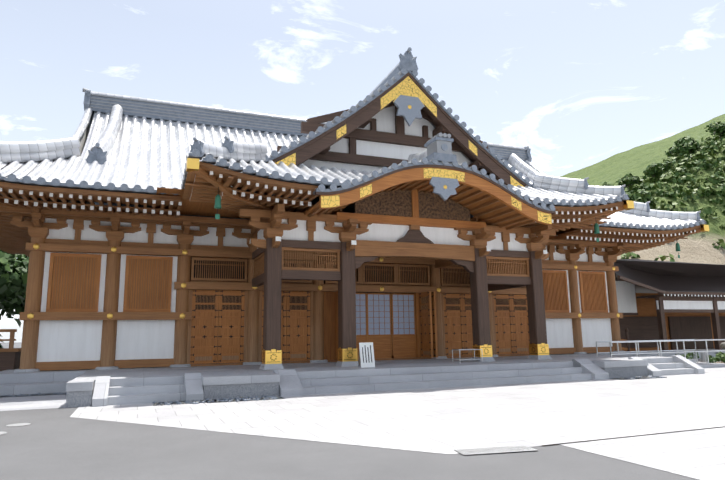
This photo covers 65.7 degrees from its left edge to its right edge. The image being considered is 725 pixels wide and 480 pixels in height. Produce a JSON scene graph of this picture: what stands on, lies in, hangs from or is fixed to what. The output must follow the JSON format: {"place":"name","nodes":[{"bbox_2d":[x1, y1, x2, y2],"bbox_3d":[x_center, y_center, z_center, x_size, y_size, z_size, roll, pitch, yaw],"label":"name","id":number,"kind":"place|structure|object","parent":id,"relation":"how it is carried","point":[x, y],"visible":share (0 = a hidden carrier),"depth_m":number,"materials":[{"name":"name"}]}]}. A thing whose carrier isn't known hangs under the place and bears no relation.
{"place":"outdoors","nodes":[
{"label":"outdoors","id":0,"kind":"place"},
{"bbox_2d":[0,342,720,479],"bbox_3d":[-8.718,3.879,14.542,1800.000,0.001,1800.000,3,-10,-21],"label":"ground","id":1,"kind":"structure","parent":0,"point":[54,444],"depth_m":5.77,"materials":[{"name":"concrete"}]},
{"bbox_2d":[0,329,20,370],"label":"wooden balustrade","id":2,"kind":"object","parent":1,"relation":"on","point":[10,357],"visible":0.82,"depth_m":15.88,"materials":[{"name":"brown wood"}]},
{"bbox_2d":[0,250,28,347],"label":"trees","id":3,"kind":"object","parent":1,"relation":"on","point":[13,277],"visible":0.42,"depth_m":26.34,"materials":[{"name":"green plant"}]},
{"bbox_2d":[0,375,666,410],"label":"gravel strips","id":4,"kind":"object","parent":1,"relation":"on","point":[9,402],"visible":0.94,"depth_m":11.42,"materials":[{"name":"gravel"}]},
{"bbox_2d":[0,351,704,406],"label":"platform","id":5,"kind":"structure","parent":1,"relation":"on","point":[103,386],"depth_m":13.58,"materials":[{"name":"stone"}]},
{"bbox_2d":[0,204,641,370],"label":"building wall","id":6,"kind":"structure","parent":5,"relation":"on","point":[122,290],"depth_m":16.71,"materials":[{"name":"brown wood"}]},
{"bbox_2d":[0,158,708,257],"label":"eaves","id":7,"kind":"object","parent":6,"relation":"attached to","point":[208,190],"visible":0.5,"depth_m":14.47,"materials":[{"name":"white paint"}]},
{"bbox_2d":[0,102,706,236],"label":"roof tiles","id":8,"kind":"object","parent":7,"relation":"on","point":[145,155],"visible":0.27,"depth_m":16.80,"materials":[{"name":"tile"}]},
{"bbox_2d":[0,47,700,222],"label":"roof ridges","id":9,"kind":"object","parent":8,"relation":"on","point":[117,107],"visible":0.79,"depth_m":19.77,"materials":[{"name":"tile"}]},
{"bbox_2d":[264,68,533,200],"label":"front gable","id":10,"kind":"structure","parent":9,"relation":"attached to","point":[387,124],"depth_m":17.22,"materials":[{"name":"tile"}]},
{"bbox_2d":[304,133,555,229],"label":"curved porch gable","id":11,"kind":"structure","parent":7,"relation":"on","point":[435,167],"depth_m":15.10,"materials":[{"name":"wood"}]},
{"bbox_2d":[358,342,374,367],"bbox_3d":[0.099,2.944,14.389,0.380,0.622,0.230,3,-10,-21],"label":"sign board","id":12,"kind":"object","parent":5,"relation":"on","point":[366,354],"visible":0.96,"depth_m":14.34,"materials":[{"name":"white paper"}]},
{"bbox_2d":[239,189,555,363],"bbox_3d":[1.238,1.068,16.931,10.130,4.880,3.410,3,-10,-21],"label":"porch","id":13,"kind":"object","parent":5,"relation":"on","point":[414,223],"visible":1,"depth_m":16.16,"materials":[{"name":"brown wood"}]},
{"bbox_2d":[452,349,482,362],"bbox_3d":[2.994,3.305,16.027,0.754,0.372,0.424,3,-10,-21],"label":"steel rack table","id":14,"kind":"object","parent":5,"relation":"on","point":[474,359],"visible":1,"depth_m":15.95,"materials":[{"name":"grey metal"}]},
{"bbox_2d":[596,339,724,367],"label":"ramp railing","id":15,"kind":"object","parent":5,"relation":"on","point":[703,364],"visible":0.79,"depth_m":19.11,"materials":[{"name":"metal"}]},
{"bbox_2d":[700,342,724,362],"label":"sign","id":16,"kind":"object","parent":1,"relation":"on","point":[703,358],"visible":0.6,"depth_m":20.86,"materials":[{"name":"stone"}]},
{"bbox_2d":[0,0,724,342],"label":"sky","id":17,"kind":"structure","parent":0,"point":[580,84],"materials":[{"name":"blue"}]},
{"bbox_2d":[70,367,724,479],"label":"plaza paving","id":18,"kind":"structure","parent":0,"point":[445,420],"depth_m":8.53,"materials":[{"name":"white concrete"}]},
{"bbox_2d":[0,423,724,454],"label":"drains","id":19,"kind":"object","parent":18,"relation":"on","point":[493,450],"visible":0.94,"depth_m":6.08,"materials":[{"name":"grey concrete"}]},
{"bbox_2d":[675,352,724,362],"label":"plants","id":20,"kind":"object","parent":18,"relation":"on","point":[720,356],"visible":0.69,"depth_m":20.84,"materials":[{"name":"green plant"}]},
{"bbox_2d":[560,114,724,264],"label":"hill terrain","id":21,"kind":"structure","parent":0,"point":[695,247],"depth_m":93.64,"materials":[{"name":"green plant"}]},
{"bbox_2d":[601,121,724,207],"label":"hill trees","id":22,"kind":"object","parent":21,"relation":"on","point":[686,144],"visible":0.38,"depth_m":100.55,"materials":[{"name":"green plant"}]},
{"bbox_2d":[620,133,724,261],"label":"trees","id":23,"kind":"object","parent":21,"relation":"on","point":[709,146],"visible":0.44,"depth_m":92.28,"materials":[{"name":"green plant"}]},
{"bbox_2d":[614,259,724,358],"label":"corridor building","id":24,"kind":"structure","parent":0,"point":[663,300],"depth_m":26.38,"materials":[{"name":"brown wood"}]}
]}

